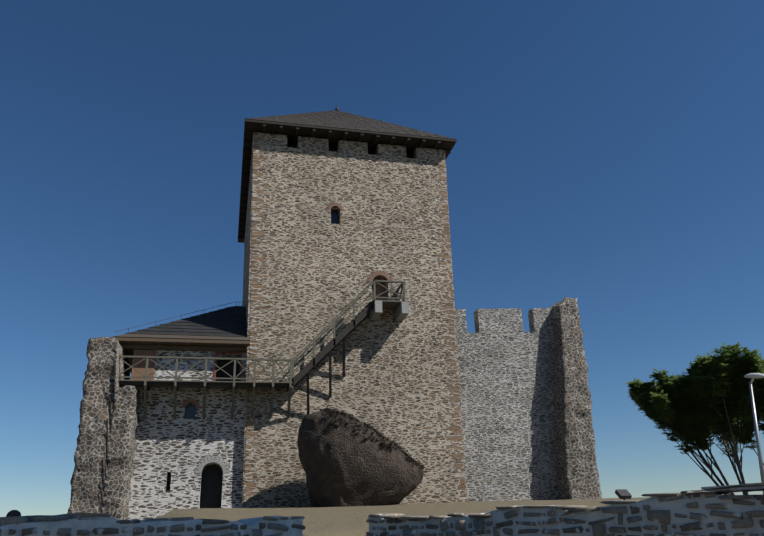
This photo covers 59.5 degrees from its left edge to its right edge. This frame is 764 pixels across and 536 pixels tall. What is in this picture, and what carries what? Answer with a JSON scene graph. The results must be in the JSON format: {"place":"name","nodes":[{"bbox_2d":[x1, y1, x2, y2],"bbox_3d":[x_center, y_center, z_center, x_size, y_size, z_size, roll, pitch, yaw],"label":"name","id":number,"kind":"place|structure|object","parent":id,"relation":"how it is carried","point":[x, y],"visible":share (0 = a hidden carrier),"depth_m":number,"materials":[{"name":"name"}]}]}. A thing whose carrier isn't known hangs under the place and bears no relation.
{"place":"outdoors","nodes":[
{"label":"outdoors","id":0,"kind":"place"},
{"bbox_2d":[6,510,20,516],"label":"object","id":1,"kind":"object","parent":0,"point":[11,513],"visible":0.52,"depth_m":10.02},
{"bbox_2d":[113,306,249,372],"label":"annex roof","id":2,"kind":"structure","parent":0,"point":[228,323],"depth_m":34.21,"materials":[{"name":"wood"}]},
{"bbox_2d":[116,302,244,331],"bbox_3d":[-10.727,2.654,36.485,8.642,3.719,0.533,25,-34,-49],"label":"lightning rod cable","id":3,"kind":"object","parent":2,"relation":"attached to","point":[180,315],"visible":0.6,"depth_m":36.21,"materials":[{"name":"grey metal"}]},
{"bbox_2d":[123,341,246,351],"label":"annex eave beams","id":4,"kind":"structure","parent":2,"relation":"attached to","point":[159,346],"depth_m":33.39,"materials":[{"name":"brown wood"}]},
{"bbox_2d":[0,0,763,516],"label":"sky","id":5,"kind":"structure","parent":0,"point":[607,155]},
{"bbox_2d":[158,494,762,535],"bbox_3d":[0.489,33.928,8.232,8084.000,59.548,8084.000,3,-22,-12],"label":"ground","id":6,"kind":"structure","parent":0,"point":[335,521],"depth_m":24.53,"materials":[{"name":"beige soil"}]},
{"bbox_2d":[67,337,140,519],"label":"ruined wall","id":7,"kind":"structure","parent":6,"relation":"on","point":[102,474],"depth_m":29.34,"materials":[{"name":"grey stone"}]},
{"bbox_2d":[0,516,302,535],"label":"wall mortar","id":8,"kind":"object","parent":6,"relation":"on","point":[88,524],"visible":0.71,"depth_m":10.35,"materials":[{"name":"grey concrete"}]},
{"bbox_2d":[0,513,305,535],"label":"wall stones","id":9,"kind":"object","parent":8,"relation":"in","point":[16,520],"visible":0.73,"depth_m":10.20,"materials":[{"name":"grey stone"}]},
{"bbox_2d":[127,393,244,520],"bbox_3d":[-10.301,11.948,35.287,5.600,8.950,9.000,3,-22,-12],"label":"annex","id":10,"kind":"object","parent":6,"relation":"on","point":[180,447],"visible":0.69,"depth_m":31.87,"materials":[{"name":"stone"}]},
{"bbox_2d":[131,350,246,393],"bbox_3d":[-10.484,6.717,37.347,5.600,2.300,9.000,3,-22,-12],"label":"annex","id":11,"kind":"object","parent":10,"relation":"on","point":[182,368],"visible":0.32,"depth_m":33.27,"materials":[{"name":"stone"}]},
{"bbox_2d":[131,350,155,379],"bbox_3d":[-11.701,4.892,32.783,1.030,1.770,0.058,3,-22,-12],"label":"wooden door","id":12,"kind":"structure","parent":11,"relation":"in","point":[140,367],"depth_m":32.82,"materials":[{"name":"brown wood"}]},
{"bbox_2d":[213,351,242,380],"bbox_3d":[-7.778,5.079,33.756,1.360,1.840,0.180,3,-22,-12],"label":"door frame","id":13,"kind":"object","parent":11,"relation":"attached to","point":[216,352],"visible":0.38,"depth_m":33.82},
{"bbox_2d":[185,404,194,418],"bbox_3d":[-9.445,7.111,32.910,0.550,0.850,0.040,3,-22,-12],"label":"window","id":14,"kind":"structure","parent":10,"relation":"attached to","point":[189,411],"depth_m":32.89,"materials":[{"name":"blue glass"}]},
{"bbox_2d":[180,398,200,407],"bbox_3d":[-9.374,6.622,32.727,0.983,0.499,0.120,3,-22,-12],"label":"window arch","id":15,"kind":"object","parent":10,"relation":"attached to","point":[187,401],"visible":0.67,"depth_m":32.69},
{"bbox_2d":[166,360,239,507],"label":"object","id":16,"kind":"object","parent":10,"relation":"on","point":[211,486],"visible":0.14,"depth_m":32.55,"materials":[{"name":"black"}]},
{"bbox_2d":[195,456,228,472],"bbox_3d":[-8.090,9.393,31.923,1.605,0.807,0.120,3,-22,-12],"label":"door arch","id":17,"kind":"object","parent":10,"relation":"attached to","point":[209,460],"visible":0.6,"depth_m":31.91,"materials":[{"name":"grey stone"}]},
{"bbox_2d":[242,144,466,507],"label":"tower","id":18,"kind":"structure","parent":6,"relation":"on","point":[320,269],"depth_m":35.97,"materials":[{"name":"stone"}]},
{"bbox_2d":[119,280,405,418],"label":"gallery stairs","id":19,"kind":"structure","parent":18,"relation":"attached to","point":[390,304],"depth_m":32.51,"materials":[{"name":"wood"}]},
{"bbox_2d":[119,302,373,414],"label":"staircase","id":20,"kind":"structure","parent":19,"relation":"attached to","point":[329,348],"depth_m":33.25,"materials":[{"name":"brown wood"}]},
{"bbox_2d":[331,210,338,223],"bbox_3d":[-2.730,-2.853,38.243,0.625,1.250,0.050,3,-22,-12],"label":"tower window glass","id":21,"kind":"object","parent":18,"relation":"in","point":[334,216],"visible":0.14,"depth_m":38.25,"materials":[{"name":"blue glass"}]},
{"bbox_2d":[244,132,445,245],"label":"tower merlons","id":22,"kind":"object","parent":18,"relation":"attached to","point":[342,146],"visible":0.21,"depth_m":39.70,"materials":[{"name":"grey stone"}]},
{"bbox_2d":[238,110,456,242],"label":"tower roof","id":23,"kind":"structure","parent":18,"relation":"on","point":[289,130],"depth_m":40.28,"materials":[{"name":"wood"}]},
{"bbox_2d":[239,123,450,238],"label":"roof rafters","id":24,"kind":"object","parent":23,"relation":"attached to","point":[392,139],"visible":0.35,"depth_m":40.26,"materials":[{"name":"brown wood"}]},
{"bbox_2d":[287,144,412,157],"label":"tower attic","id":25,"kind":"object","parent":18,"relation":"attached to","point":[335,149],"depth_m":40.60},
{"bbox_2d":[243,146,466,507],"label":"corner quoins","id":26,"kind":"object","parent":18,"relation":"attached to","point":[248,499],"visible":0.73,"depth_m":35.49,"materials":[{"name":"grey stone"}]},
{"bbox_2d":[327,202,392,281],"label":"brick arches","id":27,"kind":"structure","parent":18,"relation":"attached to","point":[374,274],"depth_m":37.09,"materials":[{"name":"red brick"}]},
{"bbox_2d":[374,279,385,299],"bbox_3d":[-0.191,1.471,37.229,0.974,2.000,0.050,3,-22,-12],"label":"door","id":28,"kind":"structure","parent":18,"relation":"in","point":[380,289],"depth_m":37.33,"materials":[{"name":"brown wood"}]},
{"bbox_2d":[370,300,408,320],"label":"support corbels","id":29,"kind":"object","parent":18,"relation":"attached to","point":[401,311],"visible":0.79,"depth_m":35.18,"materials":[{"name":"white stone"}]},
{"bbox_2d":[297,410,423,506],"bbox_3d":[-0.969,9.363,30.537,5.888,5.394,4.448,3,-22,-12],"label":"boulder","id":30,"kind":"object","parent":6,"relation":"on","point":[342,465],"visible":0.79,"depth_m":28.97,"materials":[{"name":"brown stone"}]},
{"bbox_2d":[318,407,426,471],"bbox_3d":[-0.462,8.194,31.043,5.534,3.157,4.801,3,-22,-12],"label":"moss","id":31,"kind":"object","parent":30,"relation":"on","point":[407,454],"visible":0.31,"depth_m":29.68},
{"bbox_2d":[455,308,599,501],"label":"curtain wall","id":32,"kind":"structure","parent":6,"relation":"on","point":[506,368],"depth_m":38.05,"materials":[{"name":"stone"}]},
{"bbox_2d":[368,494,763,535],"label":"wall mortar","id":33,"kind":"object","parent":6,"relation":"on","point":[678,506],"visible":0.62,"depth_m":11.27,"materials":[{"name":"grey concrete"}]},
{"bbox_2d":[366,489,763,535],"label":"wall stones","id":34,"kind":"object","parent":33,"relation":"in","point":[663,517],"visible":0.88,"depth_m":11.43,"materials":[{"name":"grey stone"}]},
{"bbox_2d":[615,489,631,499],"bbox_3d":[4.228,3.994,11.696,0.221,0.232,0.174,5,-23,-17],"label":"floodlight","id":35,"kind":"object","parent":33,"relation":"on","point":[623,494],"visible":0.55,"depth_m":11.66,"materials":[{"name":"black metal"}]},
{"bbox_2d":[687,483,763,492],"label":"wall slabs","id":36,"kind":"structure","parent":33,"relation":"on","point":[749,487],"depth_m":10.26,"materials":[{"name":"grey stone"}]},
{"bbox_2d":[550,297,601,499],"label":"projecting wall","id":37,"kind":"structure","parent":6,"relation":"on","point":[577,474],"depth_m":37.56,"materials":[{"name":"stone"}]},
{"bbox_2d":[625,342,763,495],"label":"tree","id":38,"kind":"object","parent":6,"relation":"on","point":[685,405],"depth_m":21.39,"materials":[{"name":"green plant"}]},
{"bbox_2d":[748,382,763,494],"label":"lamp pole","id":39,"kind":"object","parent":6,"relation":"on","point":[760,459],"visible":0.8,"depth_m":19.12,"materials":[{"name":"white metal"}]},
{"bbox_2d":[744,373,763,382],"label":"lamp head","id":40,"kind":"object","parent":39,"relation":"attached to","point":[755,375],"visible":1,"depth_m":19.46},
{"bbox_2d":[553,308,558,317],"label":"wall opening","id":41,"kind":"object","parent":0,"point":[555,313],"visible":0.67,"depth_m":40.52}
]}

